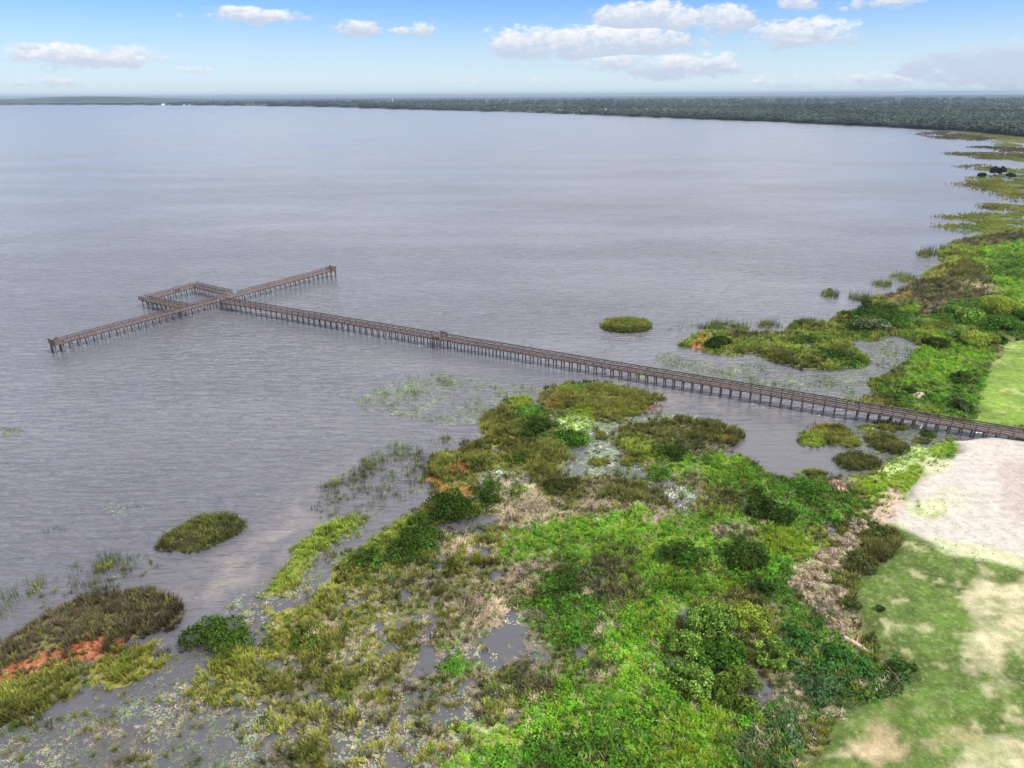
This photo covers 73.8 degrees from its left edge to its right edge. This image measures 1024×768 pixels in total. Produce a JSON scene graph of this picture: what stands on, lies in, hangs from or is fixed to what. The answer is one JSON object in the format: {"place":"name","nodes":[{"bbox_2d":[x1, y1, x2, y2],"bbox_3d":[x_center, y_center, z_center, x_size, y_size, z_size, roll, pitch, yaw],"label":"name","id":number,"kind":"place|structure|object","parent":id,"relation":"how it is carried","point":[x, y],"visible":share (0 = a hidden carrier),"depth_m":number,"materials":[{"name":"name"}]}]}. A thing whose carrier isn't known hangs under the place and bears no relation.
{"place":"outdoors","nodes":[
{"label":"outdoors","id":0,"kind":"place"},
{"bbox_2d":[0,95,1023,767],"bbox_3d":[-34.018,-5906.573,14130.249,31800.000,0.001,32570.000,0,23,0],"label":"lake water","id":1,"kind":"structure","parent":0,"point":[558,233],"depth_m":217.40,"materials":[{"name":"grey liquid"}]},
{"bbox_2d":[154,510,247,554],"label":"marsh island","id":2,"kind":"structure","parent":1,"relation":"in","point":[181,547],"depth_m":99.31,"materials":[{"name":"green plant"}]},
{"bbox_2d":[0,319,951,767],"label":"lily pads","id":3,"kind":"object","parent":1,"relation":"on","point":[298,587],"visible":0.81,"depth_m":75.90,"materials":[{"name":"green plant"}]},
{"bbox_2d":[0,242,952,629],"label":"water reeds","id":4,"kind":"object","parent":1,"relation":"in","point":[408,446],"visible":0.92,"depth_m":122.97,"materials":[{"name":"green plant"}]},
{"bbox_2d":[503,394,534,405],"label":"marsh island","id":5,"kind":"structure","parent":1,"relation":"on","point":[525,398],"depth_m":145.12,"materials":[{"name":"green plant"}]},
{"bbox_2d":[47,265,1023,439],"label":"boardwalk","id":6,"kind":"structure","parent":1,"relation":"on","point":[151,299],"depth_m":170.81,"materials":[{"name":"brown wood"}]},
{"bbox_2d":[588,455,609,465],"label":"marsh island","id":7,"kind":"structure","parent":1,"relation":"on","point":[601,461],"depth_m":120.50,"materials":[{"name":"green plant"}]},
{"bbox_2d":[595,430,607,439],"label":"marsh island","id":8,"kind":"structure","parent":1,"relation":"on","point":[600,434],"depth_m":129.50,"materials":[{"name":"green plant"}]},
{"bbox_2d":[537,378,667,423],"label":"marsh island","id":9,"kind":"structure","parent":1,"relation":"on","point":[596,400],"depth_m":144.20,"materials":[{"name":"green plant"}]},
{"bbox_2d":[599,315,652,332],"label":"marsh island","id":10,"kind":"structure","parent":1,"relation":"on","point":[627,324],"depth_m":191.37,"materials":[{"name":"green plant"}]},
{"bbox_2d":[619,455,635,466],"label":"shrub","id":11,"kind":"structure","parent":1,"relation":"on","point":[625,461],"depth_m":120.43,"materials":[{"name":"green plant"}]},
{"bbox_2d":[804,467,827,476],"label":"marsh island","id":12,"kind":"structure","parent":1,"relation":"on","point":[818,472],"depth_m":116.27,"materials":[{"name":"green plant"}]},
{"bbox_2d":[796,422,862,447],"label":"marsh island","id":13,"kind":"structure","parent":1,"relation":"on","point":[831,434],"depth_m":128.57,"materials":[{"name":"green plant"}]},
{"bbox_2d":[832,449,882,470],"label":"marsh island","id":14,"kind":"structure","parent":1,"relation":"in","point":[858,460],"depth_m":119.60,"materials":[{"name":"green plant"}]},
{"bbox_2d":[863,429,912,454],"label":"marsh island","id":15,"kind":"structure","parent":1,"relation":"on","point":[882,441],"depth_m":125.92,"materials":[{"name":"green plant"}]},
{"bbox_2d":[872,418,910,432],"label":"marsh island","id":16,"kind":"structure","parent":1,"relation":"on","point":[887,425],"depth_m":132.64,"materials":[{"name":"green plant"}]},
{"bbox_2d":[911,437,932,444],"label":"marsh island","id":17,"kind":"structure","parent":1,"relation":"on","point":[921,441],"depth_m":127.21,"materials":[{"name":"green plant"}]},
{"bbox_2d":[920,429,936,437],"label":"marsh island","id":18,"kind":"structure","parent":1,"relation":"on","point":[927,433],"depth_m":129.58,"materials":[{"name":"green plant"}]},
{"bbox_2d":[912,131,997,140],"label":"reed bed","id":19,"kind":"object","parent":1,"relation":"in","point":[962,136],"visible":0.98,"depth_m":1008.46,"materials":[{"name":"green plant"}]},
{"bbox_2d":[923,130,1023,147],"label":"reed bed","id":20,"kind":"object","parent":1,"relation":"on","point":[1007,138],"visible":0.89,"depth_m":983.98,"materials":[{"name":"green plant"}]},
{"bbox_2d":[930,209,1023,233],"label":"reed bed","id":21,"kind":"object","parent":1,"relation":"on","point":[991,222],"visible":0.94,"depth_m":341.78,"materials":[{"name":"green plant"}]},
{"bbox_2d":[941,151,1023,158],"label":"reed bed","id":22,"kind":"object","parent":1,"relation":"on","point":[992,153],"visible":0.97,"depth_m":712.26,"materials":[{"name":"green plant"}]},
{"bbox_2d":[946,177,1023,202],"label":"reed bed","id":23,"kind":"object","parent":1,"relation":"on","point":[1001,188],"visible":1,"depth_m":470.31,"materials":[{"name":"green plant"}]},
{"bbox_2d":[951,163,1023,171],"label":"reed bed","id":24,"kind":"object","parent":1,"relation":"on","point":[986,168],"visible":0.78,"depth_m":585.49,"materials":[{"name":"green plant"}]},
{"bbox_2d":[966,169,1023,179],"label":"reed bed","id":25,"kind":"object","parent":1,"relation":"on","point":[1016,171],"visible":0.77,"depth_m":529.05,"materials":[{"name":"green plant"}]},
{"bbox_2d":[990,166,1000,175],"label":"tree","id":26,"kind":"object","parent":25,"relation":"on","point":[995,169],"visible":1,"depth_m":531.30,"materials":[{"name":"green plant"}]},
{"bbox_2d":[967,145,1023,151],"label":"reed bed","id":27,"kind":"object","parent":1,"relation":"on","point":[1008,149],"visible":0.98,"depth_m":786.55,"materials":[{"name":"green plant"}]},
{"bbox_2d":[972,155,1023,161],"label":"reed bed","id":28,"kind":"object","parent":1,"relation":"on","point":[1021,159],"visible":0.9,"depth_m":668.13,"materials":[{"name":"green plant"}]},
{"bbox_2d":[975,202,1023,212],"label":"reed bed","id":29,"kind":"object","parent":1,"relation":"on","point":[997,206],"visible":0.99,"depth_m":386.01,"materials":[{"name":"green plant"}]},
{"bbox_2d":[990,143,1019,146],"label":"reed bed","id":30,"kind":"object","parent":1,"relation":"on","point":[1009,145],"visible":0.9,"depth_m":844.50,"materials":[{"name":"green plant"}]},
{"bbox_2d":[0,234,1023,767],"bbox_3d":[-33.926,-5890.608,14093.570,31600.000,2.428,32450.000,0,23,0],"label":"ground","id":31,"kind":"structure","parent":0,"point":[948,620],"depth_m":83.73,"materials":[{"name":"green plant"}]},
{"bbox_2d":[177,613,255,654],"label":"shrub","id":32,"kind":"object","parent":31,"relation":"on","point":[217,629],"visible":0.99,"depth_m":80.94,"materials":[{"name":"green plant"}]},
{"bbox_2d":[335,565,370,582],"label":"willow shrub","id":33,"kind":"object","parent":31,"relation":"on","point":[340,577],"visible":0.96,"depth_m":91.36,"materials":[{"name":"green plant"}]},
{"bbox_2d":[353,550,376,567],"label":"shrub","id":34,"kind":"object","parent":31,"relation":"on","point":[365,563],"visible":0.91,"depth_m":93.96,"materials":[{"name":"green plant"}]},
{"bbox_2d":[398,537,426,556],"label":"shrub","id":35,"kind":"object","parent":31,"relation":"on","point":[404,542],"visible":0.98,"depth_m":97.05,"materials":[{"name":"green plant"}]},
{"bbox_2d":[408,514,433,527],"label":"shrub","id":36,"kind":"object","parent":31,"relation":"on","point":[428,519],"visible":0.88,"depth_m":103.13,"materials":[{"name":"green plant"}]},
{"bbox_2d":[424,487,480,523],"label":"shrub","id":37,"kind":"object","parent":31,"relation":"on","point":[445,502],"visible":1,"depth_m":104.81,"materials":[{"name":"green plant"}]},
{"bbox_2d":[480,492,494,507],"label":"shrub","id":38,"kind":"object","parent":31,"relation":"on","point":[488,497],"visible":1,"depth_m":108.30,"materials":[{"name":"green plant"}]},
{"bbox_2d":[0,226,1023,767],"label":"marsh grass","id":39,"kind":"structure","parent":31,"relation":"on","point":[134,606],"depth_m":88.22,"materials":[{"name":"green plant"}]},
{"bbox_2d":[0,229,1023,767],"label":"leafy ground cover","id":40,"kind":"object","parent":31,"relation":"on","point":[428,535],"visible":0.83,"depth_m":90.24,"materials":[{"name":"green plant"}]},
{"bbox_2d":[843,636,871,652],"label":"fallen log","id":41,"kind":"object","parent":40,"relation":"on","point":[856,643],"visible":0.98,"depth_m":79.65,"materials":[{"name":"brown wood"}]},
{"bbox_2d":[0,231,1023,767],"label":"dead stems","id":42,"kind":"object","parent":31,"relation":"on","point":[502,609],"visible":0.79,"depth_m":86.60,"materials":[{"name":"beige plant"}]},
{"bbox_2d":[523,420,551,436],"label":"shrub","id":43,"kind":"object","parent":31,"relation":"on","point":[539,425],"visible":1,"depth_m":130.05,"materials":[{"name":"green plant"}]},
{"bbox_2d":[542,478,573,494],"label":"shrub","id":44,"kind":"object","parent":31,"relation":"on","point":[558,484],"visible":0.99,"depth_m":111.86,"materials":[{"name":"green plant"}]},
{"bbox_2d":[552,429,584,444],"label":"shrub","id":45,"kind":"object","parent":31,"relation":"on","point":[563,434],"visible":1,"depth_m":127.41,"materials":[{"name":"green plant"}]},
{"bbox_2d":[645,468,667,480],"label":"shrub","id":46,"kind":"object","parent":31,"relation":"on","point":[655,473],"visible":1,"depth_m":115.19,"materials":[{"name":"green plant"}]},
{"bbox_2d":[662,446,683,461],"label":"shrub","id":47,"kind":"object","parent":31,"relation":"on","point":[675,453],"visible":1,"depth_m":121.29,"materials":[{"name":"green plant"}]},
{"bbox_2d":[665,656,688,677],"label":"willow shrub","id":48,"kind":"object","parent":31,"relation":"on","point":[677,660],"visible":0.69,"depth_m":77.03,"materials":[{"name":"green plant"}]},
{"bbox_2d":[666,628,706,662],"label":"willow shrub","id":49,"kind":"object","parent":31,"relation":"on","point":[689,641],"visible":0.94,"depth_m":78.78,"materials":[{"name":"green plant"}]},
{"bbox_2d":[675,547,703,571],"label":"shrub","id":50,"kind":"object","parent":31,"relation":"on","point":[688,555],"visible":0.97,"depth_m":94.46,"materials":[{"name":"green plant"}]},
{"bbox_2d":[666,661,719,701],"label":"willow shrub","id":51,"kind":"object","parent":31,"relation":"on","point":[697,673],"visible":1,"depth_m":73.76,"materials":[{"name":"green plant"}]},
{"bbox_2d":[683,598,739,644],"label":"willow shrub","id":52,"kind":"object","parent":31,"relation":"on","point":[718,618],"visible":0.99,"depth_m":81.01,"materials":[{"name":"green plant"}]},
{"bbox_2d":[704,335,732,348],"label":"shrub","id":53,"kind":"object","parent":31,"relation":"on","point":[718,341],"visible":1,"depth_m":174.51,"materials":[{"name":"green plant"}]},
{"bbox_2d":[694,636,747,670],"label":"willow shrub","id":54,"kind":"object","parent":31,"relation":"on","point":[729,653],"visible":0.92,"depth_m":77.15,"materials":[{"name":"green plant"}]},
{"bbox_2d":[712,662,764,714],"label":"willow shrub","id":55,"kind":"object","parent":31,"relation":"on","point":[731,679],"visible":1,"depth_m":72.85,"materials":[{"name":"green plant"}]},
{"bbox_2d":[726,546,769,570],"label":"shrub","id":56,"kind":"object","parent":31,"relation":"on","point":[752,559],"visible":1,"depth_m":93.18,"materials":[{"name":"green plant"}]},
{"bbox_2d":[729,599,771,637],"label":"willow shrub","id":57,"kind":"object","parent":31,"relation":"on","point":[745,611],"visible":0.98,"depth_m":82.51,"materials":[{"name":"green plant"}]},
{"bbox_2d":[755,581,772,596],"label":"shrub","id":58,"kind":"object","parent":31,"relation":"on","point":[761,586],"visible":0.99,"depth_m":88.23,"materials":[{"name":"green plant"}]},
{"bbox_2d":[746,498,797,525],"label":"shrub","id":59,"kind":"object","parent":31,"relation":"on","point":[767,505],"visible":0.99,"depth_m":103.71,"materials":[{"name":"green plant"}]},
{"bbox_2d":[752,637,798,671],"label":"willow shrub","id":60,"kind":"object","parent":31,"relation":"on","point":[782,652],"visible":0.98,"depth_m":77.77,"materials":[{"name":"green plant"}]},
{"bbox_2d":[764,706,804,751],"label":"bush","id":61,"kind":"object","parent":31,"relation":"on","point":[791,718],"visible":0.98,"depth_m":68.83,"materials":[{"name":"green plant"}]},
{"bbox_2d":[787,575,805,592],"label":"dead tussock","id":62,"kind":"object","parent":31,"relation":"on","point":[799,584],"visible":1,"depth_m":89.32,"materials":[{"name":"beige plant"}]},
{"bbox_2d":[785,623,815,650],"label":"bush","id":63,"kind":"object","parent":31,"relation":"on","point":[798,631],"visible":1,"depth_m":80.50,"materials":[{"name":"green plant"}]},
{"bbox_2d":[788,478,819,501],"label":"shrub","id":64,"kind":"object","parent":31,"relation":"on","point":[801,490],"visible":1,"depth_m":109.96,"materials":[{"name":"green plant"}]},
{"bbox_2d":[796,569,812,580],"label":"dead tussock","id":65,"kind":"object","parent":31,"relation":"on","point":[803,575],"visible":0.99,"depth_m":90.93,"materials":[{"name":"beige plant"}]},
{"bbox_2d":[801,591,815,604],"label":"dead tussock","id":66,"kind":"object","parent":31,"relation":"on","point":[809,596],"visible":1,"depth_m":87.08,"materials":[{"name":"beige plant"}]},
{"bbox_2d":[802,579,817,590],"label":"dead tussock","id":67,"kind":"object","parent":31,"relation":"on","point":[809,584],"visible":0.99,"depth_m":88.96,"materials":[{"name":"beige plant"}]},
{"bbox_2d":[806,564,819,573],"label":"dead tussock","id":68,"kind":"object","parent":31,"relation":"on","point":[814,568],"visible":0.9,"depth_m":92.47,"materials":[{"name":"beige plant"}]},
{"bbox_2d":[794,667,844,708],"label":"bush","id":69,"kind":"object","parent":31,"relation":"on","point":[823,697],"visible":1,"depth_m":73.48,"materials":[{"name":"green plant"}]},
{"bbox_2d":[811,570,831,581],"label":"dead tussock","id":70,"kind":"object","parent":31,"relation":"on","point":[821,575],"visible":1,"depth_m":90.54,"materials":[{"name":"beige plant"}]},
{"bbox_2d":[814,606,829,617],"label":"dead tussock","id":71,"kind":"object","parent":31,"relation":"on","point":[820,610],"visible":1,"depth_m":84.53,"materials":[{"name":"beige plant"}]},
{"bbox_2d":[815,591,830,600],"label":"dead tussock","id":72,"kind":"object","parent":31,"relation":"on","point":[821,595],"visible":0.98,"depth_m":87.32,"materials":[{"name":"beige plant"}]},
{"bbox_2d":[812,551,835,563],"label":"dead tussock","id":73,"kind":"object","parent":31,"relation":"on","point":[821,556],"visible":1,"depth_m":94.36,"materials":[{"name":"beige plant"}]},
{"bbox_2d":[821,564,837,572],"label":"dead tussock","id":74,"kind":"object","parent":31,"relation":"on","point":[833,566],"visible":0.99,"depth_m":92.56,"materials":[{"name":"beige plant"}]},
{"bbox_2d":[823,597,838,609],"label":"dead tussock","id":75,"kind":"object","parent":31,"relation":"on","point":[829,599],"visible":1,"depth_m":85.96,"materials":[{"name":"beige plant"}]},
{"bbox_2d":[821,547,841,559],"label":"dead tussock","id":76,"kind":"object","parent":31,"relation":"on","point":[834,552],"visible":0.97,"depth_m":95.41,"materials":[{"name":"beige plant"}]},
{"bbox_2d":[825,617,841,625],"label":"dead tussock","id":77,"kind":"object","parent":31,"relation":"on","point":[836,620],"visible":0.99,"depth_m":83.32,"materials":[{"name":"beige plant"}]},
{"bbox_2d":[825,586,847,597],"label":"dead tussock","id":78,"kind":"object","parent":31,"relation":"on","point":[840,591],"visible":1,"depth_m":87.79,"materials":[{"name":"beige plant"}]},
{"bbox_2d":[821,641,853,671],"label":"bush","id":79,"kind":"object","parent":31,"relation":"on","point":[837,651],"visible":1,"depth_m":77.58,"materials":[{"name":"green plant"}]},
{"bbox_2d":[829,479,847,491],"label":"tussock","id":80,"kind":"object","parent":31,"relation":"on","point":[833,482],"visible":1,"depth_m":111.47,"materials":[{"name":"beige plant"}]},
{"bbox_2d":[833,623,849,632],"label":"dead tussock","id":81,"kind":"object","parent":31,"relation":"on","point":[842,627],"visible":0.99,"depth_m":82.17,"materials":[{"name":"beige plant"}]},
{"bbox_2d":[833,536,850,545],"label":"dead tussock","id":82,"kind":"object","parent":31,"relation":"on","point":[840,540],"visible":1,"depth_m":97.58,"materials":[{"name":"beige plant"}]},
{"bbox_2d":[840,631,854,647],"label":"dead tussock","id":83,"kind":"object","parent":31,"relation":"on","point":[846,634],"visible":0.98,"depth_m":80.51,"materials":[{"name":"beige plant"}]},
{"bbox_2d":[843,612,858,625],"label":"dead tussock","id":84,"kind":"object","parent":31,"relation":"on","point":[851,617],"visible":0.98,"depth_m":83.81,"materials":[{"name":"beige plant"}]},
{"bbox_2d":[842,532,860,547],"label":"dead tussock","id":85,"kind":"object","parent":31,"relation":"on","point":[853,537],"visible":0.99,"depth_m":98.02,"materials":[{"name":"beige plant"}]},
{"bbox_2d":[845,598,862,608],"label":"bush","id":86,"kind":"object","parent":31,"relation":"on","point":[852,602],"visible":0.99,"depth_m":85.79,"materials":[{"name":"green plant"}]},
{"bbox_2d":[847,525,860,533],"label":"dead tussock","id":87,"kind":"object","parent":31,"relation":"on","point":[856,529],"visible":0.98,"depth_m":100.11,"materials":[{"name":"beige plant"}]},
{"bbox_2d":[845,651,877,678],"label":"bush","id":88,"kind":"object","parent":31,"relation":"on","point":[869,662],"visible":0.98,"depth_m":76.30,"materials":[{"name":"green plant"}]},
{"bbox_2d":[846,549,876,574],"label":"bush","id":89,"kind":"object","parent":31,"relation":"on","point":[857,557],"visible":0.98,"depth_m":92.76,"materials":[{"name":"green plant"}]},
{"bbox_2d":[858,519,870,530],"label":"dead tussock","id":90,"kind":"object","parent":31,"relation":"on","point":[864,522],"visible":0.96,"depth_m":101.57,"materials":[{"name":"beige plant"}]},
{"bbox_2d":[862,632,880,648],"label":"bush","id":91,"kind":"object","parent":31,"relation":"on","point":[869,638],"visible":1,"depth_m":79.89,"materials":[{"name":"green plant"}]},
{"bbox_2d":[853,317,892,331],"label":"bush","id":92,"kind":"object","parent":31,"relation":"on","point":[876,323],"visible":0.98,"depth_m":185.33,"materials":[{"name":"green plant"}]},
{"bbox_2d":[865,520,894,541],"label":"bush","id":93,"kind":"object","parent":31,"relation":"on","point":[880,531],"visible":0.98,"depth_m":99.33,"materials":[{"name":"green plant"}]},
{"bbox_2d":[887,654,917,680],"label":"bush","id":94,"kind":"object","parent":31,"relation":"on","point":[903,667],"visible":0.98,"depth_m":76.17,"materials":[{"name":"green plant"}]},
{"bbox_2d":[921,336,951,348],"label":"bush","id":95,"kind":"object","parent":31,"relation":"on","point":[938,341],"visible":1,"depth_m":173.23,"materials":[{"name":"green plant"}]},
{"bbox_2d":[939,304,968,312],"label":"bush","id":96,"kind":"object","parent":31,"relation":"on","point":[952,308],"visible":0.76,"depth_m":199.45,"materials":[{"name":"green plant"}]},
{"bbox_2d":[945,327,967,337],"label":"bush","id":97,"kind":"object","parent":31,"relation":"on","point":[954,332],"visible":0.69,"depth_m":179.67,"materials":[{"name":"green plant"}]},
{"bbox_2d":[950,398,974,413],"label":"bush","id":98,"kind":"object","parent":31,"relation":"on","point":[964,405],"visible":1,"depth_m":138.85,"materials":[{"name":"green plant"}]},
{"bbox_2d":[950,370,974,385],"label":"bush","id":99,"kind":"object","parent":31,"relation":"on","point":[960,376],"visible":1,"depth_m":152.16,"materials":[{"name":"green plant"}]},
{"bbox_2d":[954,307,985,323],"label":"bush","id":100,"kind":"object","parent":31,"relation":"on","point":[972,314],"visible":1,"depth_m":190.96,"materials":[{"name":"green plant"}]},
{"bbox_2d":[958,329,1001,345],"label":"bush","id":101,"kind":"object","parent":31,"relation":"on","point":[979,338],"visible":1,"depth_m":174.38,"materials":[{"name":"green plant"}]},
{"bbox_2d":[976,313,1023,332],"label":"bush","id":102,"kind":"object","parent":31,"relation":"on","point":[1009,322],"visible":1,"depth_m":185.44,"materials":[{"name":"green plant"}]},
{"bbox_2d":[981,294,1023,314],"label":"bush","id":103,"kind":"object","parent":31,"relation":"on","point":[999,304],"visible":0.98,"depth_m":198.47,"materials":[{"name":"green plant"}]},
{"bbox_2d":[1010,307,1023,320],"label":"bush","id":104,"kind":"object","parent":31,"relation":"on","point":[1018,313],"visible":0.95,"depth_m":192.54,"materials":[{"name":"green plant"}]},
{"bbox_2d":[0,94,1023,136],"bbox_3d":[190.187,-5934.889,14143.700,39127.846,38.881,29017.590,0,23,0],"label":"forest","id":105,"kind":"object","parent":0,"point":[927,114],"visible":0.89,"depth_m":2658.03,"materials":[{"name":"green plant"}]},
{"bbox_2d":[0,0,1023,98],"label":"sky","id":106,"kind":"structure","parent":0,"point":[49,48],"materials":[{"name":"blue"}]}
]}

